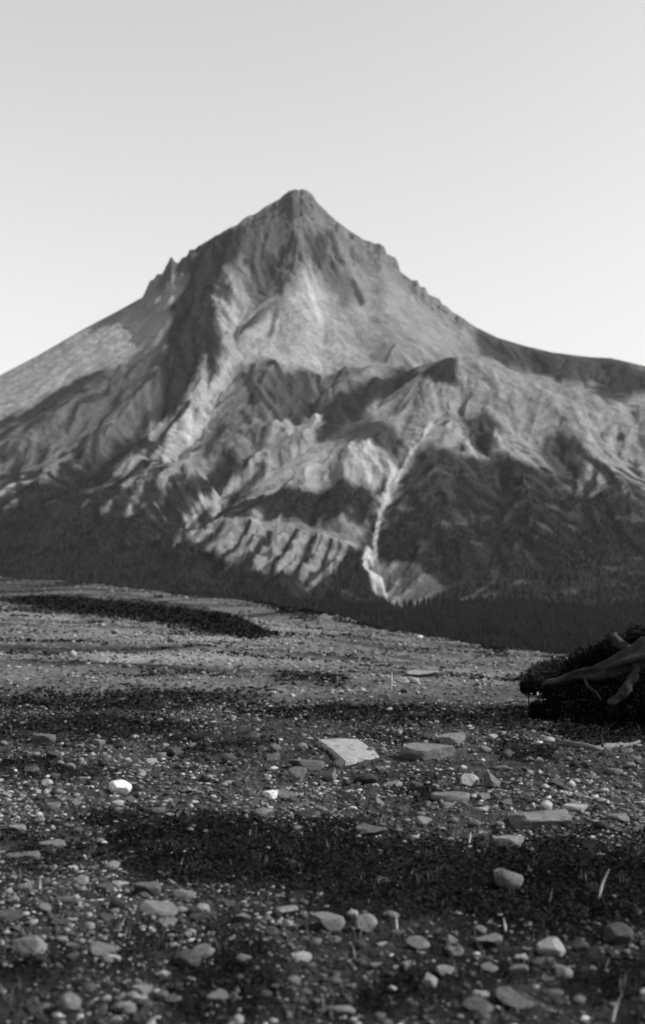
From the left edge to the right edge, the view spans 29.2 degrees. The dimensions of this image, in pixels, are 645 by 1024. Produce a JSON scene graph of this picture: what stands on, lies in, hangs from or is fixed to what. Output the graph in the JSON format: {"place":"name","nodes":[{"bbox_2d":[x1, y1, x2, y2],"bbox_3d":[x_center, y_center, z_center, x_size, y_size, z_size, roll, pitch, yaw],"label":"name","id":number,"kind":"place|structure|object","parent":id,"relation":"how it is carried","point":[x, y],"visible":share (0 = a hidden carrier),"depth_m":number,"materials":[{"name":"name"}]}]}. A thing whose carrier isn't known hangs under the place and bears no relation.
{"place":"outdoors","nodes":[
{"label":"outdoors","id":0,"kind":"place"},
{"bbox_2d":[0,635,642,1021],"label":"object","id":1,"kind":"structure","parent":0,"point":[307,928],"depth_m":5.70,"materials":[{"name":"plant"}]},
{"bbox_2d":[0,189,644,628],"bbox_3d":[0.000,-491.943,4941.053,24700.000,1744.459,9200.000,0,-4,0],"label":"mountain","id":2,"kind":"structure","parent":0,"point":[286,345],"depth_m":3354.35,"materials":[{"name":"stone"}]},
{"bbox_2d":[0,448,644,653],"bbox_3d":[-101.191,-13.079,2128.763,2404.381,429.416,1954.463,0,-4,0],"label":"forest","id":3,"kind":"object","parent":2,"relation":"on","point":[541,625],"visible":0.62,"depth_m":2178.34,"materials":[{"name":"plant"}]},
{"bbox_2d":[0,577,644,1023],"bbox_3d":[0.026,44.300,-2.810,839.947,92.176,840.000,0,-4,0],"label":"ground","id":4,"kind":"structure","parent":0,"point":[132,646],"depth_m":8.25,"materials":[{"name":"gravel"}]},
{"bbox_2d":[0,909,21,920],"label":"stone","id":5,"kind":"object","parent":4,"relation":"on","point":[11,914],"visible":0.97,"depth_m":5.92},
{"bbox_2d":[7,895,19,903],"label":"stone","id":6,"kind":"object","parent":4,"relation":"on","point":[12,899],"visible":1,"depth_m":6.20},
{"bbox_2d":[8,824,25,831],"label":"stone","id":7,"kind":"object","parent":4,"relation":"on","point":[20,827],"visible":0.94,"depth_m":8.07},
{"bbox_2d":[4,850,40,861],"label":"stone","id":8,"kind":"object","parent":4,"relation":"on","point":[32,854],"visible":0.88,"depth_m":7.14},
{"bbox_2d":[14,883,31,891],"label":"stone","id":9,"kind":"object","parent":4,"relation":"on","point":[23,887],"visible":0.94,"depth_m":6.41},
{"bbox_2d":[13,935,47,956],"bbox_3d":[-1.257,1.888,5.358,0.148,0.096,0.113,-3,-4,36],"label":"stone","id":10,"kind":"object","parent":4,"relation":"on","point":[26,944],"visible":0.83,"depth_m":5.33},
{"bbox_2d":[24,765,39,773],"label":"stone","id":11,"kind":"object","parent":4,"relation":"on","point":[33,768],"visible":0.95,"depth_m":10.64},
{"bbox_2d":[27,996,43,1013],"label":"stone","id":12,"kind":"object","parent":4,"relation":"on","point":[34,1005],"visible":1,"depth_m":4.58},
{"bbox_2d":[32,733,55,742],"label":"stone","id":13,"kind":"object","parent":4,"relation":"on","point":[40,738],"visible":0.72,"depth_m":12.63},
{"bbox_2d":[36,902,51,913],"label":"stone","id":14,"kind":"object","parent":4,"relation":"on","point":[44,907],"visible":0.95,"depth_m":6.08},
{"bbox_2d":[42,844,54,854],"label":"stone","id":15,"kind":"object","parent":4,"relation":"on","point":[50,847],"visible":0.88,"depth_m":7.42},
{"bbox_2d":[37,839,65,850],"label":"stone","id":16,"kind":"object","parent":4,"relation":"on","point":[58,843],"visible":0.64,"depth_m":7.53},
{"bbox_2d":[44,801,60,811],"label":"stone","id":17,"kind":"object","parent":4,"relation":"on","point":[52,806],"visible":0.98,"depth_m":8.89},
{"bbox_2d":[46,751,59,758],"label":"stone","id":18,"kind":"object","parent":4,"relation":"on","point":[53,754],"visible":0.97,"depth_m":11.39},
{"bbox_2d":[50,919,68,926],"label":"stone","id":19,"kind":"object","parent":4,"relation":"on","point":[54,922],"visible":0.95,"depth_m":5.90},
{"bbox_2d":[55,895,72,902],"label":"stone","id":20,"kind":"object","parent":4,"relation":"on","point":[66,898],"visible":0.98,"depth_m":6.25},
{"bbox_2d":[59,992,80,1012],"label":"stone","id":21,"kind":"object","parent":4,"relation":"on","point":[69,1002],"visible":1,"depth_m":4.56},
{"bbox_2d":[66,952,79,961],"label":"stone","id":22,"kind":"object","parent":4,"relation":"on","point":[71,957],"visible":1,"depth_m":5.25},
{"bbox_2d":[77,874,88,885],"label":"stone","id":23,"kind":"object","parent":4,"relation":"on","point":[83,879],"visible":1,"depth_m":6.61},
{"bbox_2d":[90,941,118,956],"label":"stone","id":24,"kind":"object","parent":4,"relation":"on","point":[99,948],"visible":0.91,"depth_m":5.33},
{"bbox_2d":[97,882,115,892],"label":"stone","id":25,"kind":"object","parent":4,"relation":"on","point":[102,887],"visible":0.98,"depth_m":6.51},
{"bbox_2d":[98,913,114,923],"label":"stone","id":26,"kind":"object","parent":4,"relation":"on","point":[106,918],"visible":0.98,"depth_m":5.96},
{"bbox_2d":[103,860,119,869],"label":"stone","id":27,"kind":"object","parent":4,"relation":"on","point":[112,865],"visible":1,"depth_m":6.92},
{"bbox_2d":[110,897,125,908],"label":"stone","id":28,"kind":"object","parent":4,"relation":"on","point":[117,902],"visible":0.95,"depth_m":6.19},
{"bbox_2d":[114,739,125,747],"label":"stone","id":29,"kind":"object","parent":4,"relation":"on","point":[120,743],"visible":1,"depth_m":12.21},
{"bbox_2d":[109,780,131,793],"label":"stone","id":30,"kind":"object","parent":4,"relation":"on","point":[121,786],"visible":0.94,"depth_m":9.73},
{"bbox_2d":[110,1002,135,1010],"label":"stone","id":31,"kind":"object","parent":4,"relation":"on","point":[119,1007],"visible":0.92,"depth_m":4.59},
{"bbox_2d":[131,984,153,994],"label":"stone","id":32,"kind":"object","parent":4,"relation":"on","point":[142,989],"visible":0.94,"depth_m":4.81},
{"bbox_2d":[134,881,160,895],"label":"stone","id":33,"kind":"object","parent":4,"relation":"on","point":[152,888],"visible":0.92,"depth_m":6.45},
{"bbox_2d":[144,807,165,813],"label":"stone","id":34,"kind":"object","parent":4,"relation":"on","point":[156,810],"visible":0.84,"depth_m":8.66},
{"bbox_2d":[140,900,177,918],"bbox_3d":[-0.810,1.969,6.116,0.193,0.052,0.141,8,6,2],"label":"stone","id":35,"kind":"object","parent":4,"relation":"on","point":[157,909],"visible":0.94,"depth_m":6.09,"materials":[{"name":"stone"}]},
{"bbox_2d":[156,990,168,1001],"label":"stone","id":36,"kind":"object","parent":4,"relation":"on","point":[161,994],"visible":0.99,"depth_m":4.73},
{"bbox_2d":[157,917,177,927],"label":"stone","id":37,"kind":"object","parent":4,"relation":"on","point":[171,921],"visible":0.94,"depth_m":5.93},
{"bbox_2d":[164,994,181,1001],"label":"stone","id":38,"kind":"object","parent":4,"relation":"on","point":[172,998],"visible":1,"depth_m":4.71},
{"bbox_2d":[167,747,181,754],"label":"stone","id":39,"kind":"object","parent":4,"relation":"on","point":[174,750],"visible":1,"depth_m":11.96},
{"bbox_2d":[173,889,195,899],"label":"stone","id":40,"kind":"object","parent":4,"relation":"on","point":[185,894],"visible":1,"depth_m":6.41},
{"bbox_2d":[173,949,201,969],"bbox_3d":[-0.575,1.905,5.265,0.126,0.076,0.096,-2,-4,29],"label":"stone","id":41,"kind":"object","parent":4,"relation":"on","point":[188,958],"visible":0.98,"depth_m":5.23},
{"bbox_2d":[190,913,201,921],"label":"stone","id":42,"kind":"object","parent":4,"relation":"on","point":[195,917],"visible":1,"depth_m":5.99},
{"bbox_2d":[195,903,209,913],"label":"stone","id":43,"kind":"object","parent":4,"relation":"on","point":[203,908],"visible":0.9,"depth_m":6.12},
{"bbox_2d":[193,943,214,957],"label":"stone","id":44,"kind":"object","parent":4,"relation":"on","point":[202,949],"visible":0.8,"depth_m":5.34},
{"bbox_2d":[204,988,227,1003],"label":"stone","id":45,"kind":"object","parent":4,"relation":"on","point":[220,995],"visible":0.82,"depth_m":4.77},
{"bbox_2d":[220,900,235,906],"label":"stone","id":46,"kind":"object","parent":4,"relation":"on","point":[226,903],"visible":0.95,"depth_m":6.25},
{"bbox_2d":[221,753,235,762],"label":"stone","id":47,"kind":"object","parent":4,"relation":"on","point":[225,757],"visible":0.85,"depth_m":11.45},
{"bbox_2d":[235,954,251,964],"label":"stone","id":48,"kind":"object","parent":4,"relation":"on","point":[241,957],"visible":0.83,"depth_m":5.20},
{"bbox_2d":[255,808,273,820],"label":"stone","id":49,"kind":"object","parent":4,"relation":"on","point":[265,812],"visible":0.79,"depth_m":8.39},
{"bbox_2d":[263,790,277,798],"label":"stone","id":50,"kind":"object","parent":4,"relation":"on","point":[271,794],"visible":0.98,"depth_m":9.48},
{"bbox_2d":[265,926,278,935],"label":"stone","id":51,"kind":"object","parent":4,"relation":"on","point":[271,930],"visible":1,"depth_m":5.65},
{"bbox_2d":[266,754,279,759],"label":"stone","id":52,"kind":"object","parent":4,"relation":"on","point":[273,756],"visible":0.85,"depth_m":11.67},
{"bbox_2d":[268,743,280,750],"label":"stone","id":53,"kind":"object","parent":4,"relation":"on","point":[274,747],"visible":1,"depth_m":12.06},
{"bbox_2d":[275,905,298,914],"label":"stone","id":54,"kind":"object","parent":4,"relation":"on","point":[281,910],"visible":1,"depth_m":5.99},
{"bbox_2d":[278,788,297,797],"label":"stone","id":55,"kind":"object","parent":4,"relation":"on","point":[284,792],"visible":0.89,"depth_m":9.49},
{"bbox_2d":[287,766,306,781],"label":"stone","id":56,"kind":"object","parent":4,"relation":"on","point":[297,773],"visible":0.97,"depth_m":10.13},
{"bbox_2d":[292,951,311,961],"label":"stone","id":57,"kind":"object","parent":4,"relation":"on","point":[305,956],"visible":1,"depth_m":5.28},
{"bbox_2d":[296,742,307,750],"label":"stone","id":58,"kind":"object","parent":4,"relation":"on","point":[302,746],"visible":1,"depth_m":12.06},
{"bbox_2d":[288,759,324,770],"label":"stone","id":59,"kind":"object","parent":4,"relation":"on","point":[312,765],"visible":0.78,"depth_m":11.02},
{"bbox_2d":[298,808,319,818],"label":"stone","id":60,"kind":"object","parent":4,"relation":"on","point":[306,812],"visible":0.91,"depth_m":8.45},
{"bbox_2d":[0,577,644,1023],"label":"ground cover","id":61,"kind":"object","parent":4,"relation":"on","point":[228,625],"visible":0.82,"depth_m":7.98,"materials":[{"name":"gravel"}]},
{"bbox_2d":[312,912,344,931],"bbox_3d":[0.027,1.918,5.799,0.158,0.062,0.120,4,-2,0],"label":"stone","id":62,"kind":"object","parent":4,"relation":"on","point":[330,921],"visible":0.99,"depth_m":5.75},
{"bbox_2d":[321,767,336,780],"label":"stone","id":63,"kind":"object","parent":4,"relation":"on","point":[329,774],"visible":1,"depth_m":10.28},
{"bbox_2d":[327,976,342,985],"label":"stone","id":64,"kind":"object","parent":4,"relation":"on","point":[334,981],"visible":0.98,"depth_m":5.02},
{"bbox_2d":[329,759,344,768],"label":"stone","id":65,"kind":"object","parent":4,"relation":"on","point":[338,763],"visible":0.94,"depth_m":10.89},
{"bbox_2d":[327,1005,355,1015],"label":"stone","id":66,"kind":"object","parent":4,"relation":"on","point":[345,1009],"visible":0.89,"depth_m":4.59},
{"bbox_2d":[317,738,378,765],"bbox_3d":[0.288,2.337,11.897,0.501,0.191,1.495,1,-4,-12],"label":"rock slab","id":67,"kind":"object","parent":4,"relation":"on","point":[347,751],"visible":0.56,"depth_m":11.84,"materials":[{"name":"stone"}]},
{"bbox_2d":[346,909,357,917],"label":"stone","id":68,"kind":"object","parent":4,"relation":"on","point":[350,913],"visible":0.94,"depth_m":5.91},
{"bbox_2d":[353,774,377,784],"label":"stone","id":69,"kind":"object","parent":4,"relation":"on","point":[369,778],"visible":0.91,"depth_m":10.14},
{"bbox_2d":[355,913,377,932],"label":"stone","id":70,"kind":"object","parent":4,"relation":"on","point":[370,923],"visible":0.97,"depth_m":5.67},
{"bbox_2d":[355,823,386,833],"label":"stone","id":71,"kind":"object","parent":4,"relation":"on","point":[373,829],"visible":0.92,"depth_m":8.02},
{"bbox_2d":[383,910,399,918],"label":"stone","id":72,"kind":"object","parent":4,"relation":"on","point":[390,914],"visible":0.91,"depth_m":5.91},
{"bbox_2d":[386,780,401,786],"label":"stone","id":73,"kind":"object","parent":4,"relation":"on","point":[398,783],"visible":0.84,"depth_m":10.08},
{"bbox_2d":[390,929,406,935],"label":"stone","id":74,"kind":"object","parent":4,"relation":"on","point":[395,932],"visible":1,"depth_m":5.68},
{"bbox_2d":[396,805,409,815],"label":"stone","id":75,"kind":"object","parent":4,"relation":"on","point":[404,809],"visible":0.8,"depth_m":8.65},
{"bbox_2d":[406,935,429,950],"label":"stone","id":76,"kind":"object","parent":4,"relation":"on","point":[415,942],"visible":1,"depth_m":5.47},
{"bbox_2d":[406,669,438,676],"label":"stone","id":77,"kind":"object","parent":4,"relation":"on","point":[421,672],"visible":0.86,"depth_m":22.51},
{"bbox_2d":[416,816,431,825],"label":"stone","id":78,"kind":"object","parent":4,"relation":"on","point":[425,820],"visible":1,"depth_m":8.23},
{"bbox_2d":[400,742,454,760],"bbox_3d":[0.991,2.257,11.547,0.522,0.140,0.354,1,2,-2],"label":"stone","id":79,"kind":"object","parent":4,"relation":"on","point":[422,751],"visible":0.88,"depth_m":11.50,"materials":[{"name":"stone"}]},
{"bbox_2d":[423,733,434,740],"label":"stone","id":80,"kind":"object","parent":4,"relation":"on","point":[429,736],"visible":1,"depth_m":13.03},
{"bbox_2d":[423,972,436,987],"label":"stone","id":81,"kind":"object","parent":4,"relation":"on","point":[429,979],"visible":0.99,"depth_m":4.92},
{"bbox_2d":[436,965,453,974],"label":"stone","id":82,"kind":"object","parent":4,"relation":"on","point":[441,969],"visible":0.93,"depth_m":5.09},
{"bbox_2d":[431,791,469,802],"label":"stone","id":83,"kind":"object","parent":4,"relation":"on","point":[455,796],"visible":0.73,"depth_m":9.28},
{"bbox_2d":[435,732,465,743],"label":"stone","id":84,"kind":"object","parent":4,"relation":"on","point":[454,738],"visible":0.87,"depth_m":12.80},
{"bbox_2d":[448,946,463,955],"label":"stone","id":85,"kind":"object","parent":4,"relation":"on","point":[453,951],"visible":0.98,"depth_m":5.41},
{"bbox_2d":[460,774,478,786],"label":"stone","id":86,"kind":"object","parent":4,"relation":"on","point":[467,780],"visible":0.84,"depth_m":10.06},
{"bbox_2d":[469,818,480,827],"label":"stone","id":87,"kind":"object","parent":4,"relation":"on","point":[473,822],"visible":1,"depth_m":8.23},
{"bbox_2d":[463,996,493,1013],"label":"stone","id":88,"kind":"object","parent":4,"relation":"on","point":[481,1005],"visible":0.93,"depth_m":4.62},
{"bbox_2d":[474,925,486,933],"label":"stone","id":89,"kind":"object","parent":4,"relation":"on","point":[483,930],"visible":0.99,"depth_m":5.68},
{"bbox_2d":[472,990,489,997],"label":"stone","id":90,"kind":"object","parent":4,"relation":"on","point":[484,993],"visible":0.88,"depth_m":4.83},
{"bbox_2d":[477,793,489,799],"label":"stone","id":91,"kind":"object","parent":4,"relation":"on","point":[483,796],"visible":1,"depth_m":9.37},
{"bbox_2d":[478,745,490,752],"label":"stone","id":92,"kind":"object","parent":4,"relation":"on","point":[483,748],"visible":0.97,"depth_m":12.20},
{"bbox_2d":[474,933,502,943],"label":"stone","id":93,"kind":"object","parent":4,"relation":"on","point":[494,938],"visible":0.92,"depth_m":5.52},
{"bbox_2d":[481,962,497,971],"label":"stone","id":94,"kind":"object","parent":4,"relation":"on","point":[490,967],"visible":1,"depth_m":5.08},
{"bbox_2d":[484,771,500,786],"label":"stone","id":95,"kind":"object","parent":4,"relation":"on","point":[489,778],"visible":0.86,"depth_m":10.01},
{"bbox_2d":[490,697,513,702],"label":"stone","id":96,"kind":"object","parent":4,"relation":"on","point":[503,699],"visible":0.95,"depth_m":17.77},
{"bbox_2d":[500,749,512,758],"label":"stone","id":97,"kind":"object","parent":4,"relation":"on","point":[506,753],"visible":0.9,"depth_m":11.85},
{"bbox_2d":[493,835,524,847],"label":"stone","id":98,"kind":"object","parent":4,"relation":"on","point":[513,840],"visible":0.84,"depth_m":7.63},
{"bbox_2d":[495,869,523,889],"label":"stone","id":99,"kind":"object","parent":4,"relation":"on","point":[507,879],"visible":0.91,"depth_m":6.58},
{"bbox_2d":[509,964,528,973],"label":"stone","id":100,"kind":"object","parent":4,"relation":"on","point":[521,968],"visible":1,"depth_m":5.06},
{"bbox_2d":[495,987,544,1008],"bbox_3d":[0.755,1.852,4.717,0.194,0.067,0.125,7,-1,14],"label":"stone","id":101,"kind":"object","parent":4,"relation":"on","point":[523,1000],"visible":0.91,"depth_m":4.68,"materials":[{"name":"stone"}]},
{"bbox_2d":[531,957,544,965],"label":"stone","id":102,"kind":"object","parent":4,"relation":"on","point":[538,961],"visible":1,"depth_m":5.13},
{"bbox_2d":[508,809,571,829],"bbox_3d":[1.483,2.101,8.432,0.455,0.123,0.357,-4,-13,-1],"label":"stone","id":103,"kind":"object","parent":4,"relation":"on","point":[529,820],"visible":0.73,"depth_m":8.36,"materials":[{"name":"stone"}]},
{"bbox_2d":[539,800,552,810],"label":"stone","id":104,"kind":"object","parent":4,"relation":"on","point":[545,804],"visible":0.88,"depth_m":9.07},
{"bbox_2d":[537,936,565,956],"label":"stone","id":105,"kind":"object","parent":4,"relation":"on","point":[551,946],"visible":0.95,"depth_m":5.32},
{"bbox_2d":[547,989,563,996],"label":"stone","id":106,"kind":"object","parent":4,"relation":"on","point":[557,992],"visible":0.82,"depth_m":4.82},
{"bbox_2d":[547,778,563,786],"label":"stone","id":107,"kind":"object","parent":4,"relation":"on","point":[553,781],"visible":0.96,"depth_m":10.04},
{"bbox_2d":[550,996,566,1006],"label":"stone","id":108,"kind":"object","parent":4,"relation":"on","point":[559,1000],"visible":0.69,"depth_m":4.71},
{"bbox_2d":[556,966,572,978],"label":"stone","id":109,"kind":"object","parent":4,"relation":"on","point":[564,971],"visible":0.94,"depth_m":5.01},
{"bbox_2d":[562,803,587,812],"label":"stone","id":110,"kind":"object","parent":4,"relation":"on","point":[574,807],"visible":0.83,"depth_m":8.94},
{"bbox_2d":[571,995,585,1004],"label":"stone","id":111,"kind":"object","parent":4,"relation":"on","point":[580,999],"visible":1,"depth_m":4.71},
{"bbox_2d":[572,938,588,951],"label":"stone","id":112,"kind":"object","parent":4,"relation":"on","point":[581,944],"visible":1,"depth_m":5.41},
{"bbox_2d":[519,623,644,728],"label":"shrub","id":113,"kind":"object","parent":4,"relation":"on","point":[579,698],"visible":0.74,"depth_m":14.78,"materials":[{"name":"black plant"}]},
{"bbox_2d":[542,632,644,705],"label":"fallen trunk","id":114,"kind":"object","parent":4,"relation":"on","point":[628,658],"visible":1,"depth_m":13.87,"materials":[{"name":"grey wood"}]},
{"bbox_2d":[592,821,608,829],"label":"stone","id":115,"kind":"object","parent":4,"relation":"on","point":[599,824],"visible":1,"depth_m":8.27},
{"bbox_2d":[562,729,640,755],"bbox_3d":[2.651,2.259,12.246,0.683,0.251,1.343,-2,-4,28],"label":"broken branch","id":116,"kind":"object","parent":4,"relation":"on","point":[605,746],"visible":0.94,"depth_m":12.36,"materials":[{"name":"grey wood"}]},
{"bbox_2d":[605,768,622,774],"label":"stone","id":117,"kind":"object","parent":4,"relation":"on","point":[613,771],"visible":1,"depth_m":10.79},
{"bbox_2d":[612,994,621,1021],"bbox_3d":[1.097,1.850,4.605,0.045,0.119,0.015,-2,-4,27],"label":"plant stalk","id":118,"kind":"object","parent":4,"relation":"on","point":[615,1009],"visible":1,"depth_m":4.60,"materials":[{"name":"plant"}]},
{"bbox_2d":[607,813,629,820],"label":"stone","id":119,"kind":"object","parent":4,"relation":"on","point":[618,817],"visible":1,"depth_m":8.54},
{"bbox_2d":[604,922,633,944],"bbox_3d":[1.335,1.897,5.550,0.123,0.100,0.129,2,-4,-27],"label":"stone","id":120,"kind":"object","parent":4,"relation":"on","point":[620,933],"visible":0.99,"depth_m":5.51,"materials":[{"name":"stone"}]},
{"bbox_2d":[0,0,644,374],"label":"sky","id":121,"kind":"structure","parent":0,"point":[494,150],"materials":[{"name":"white"}]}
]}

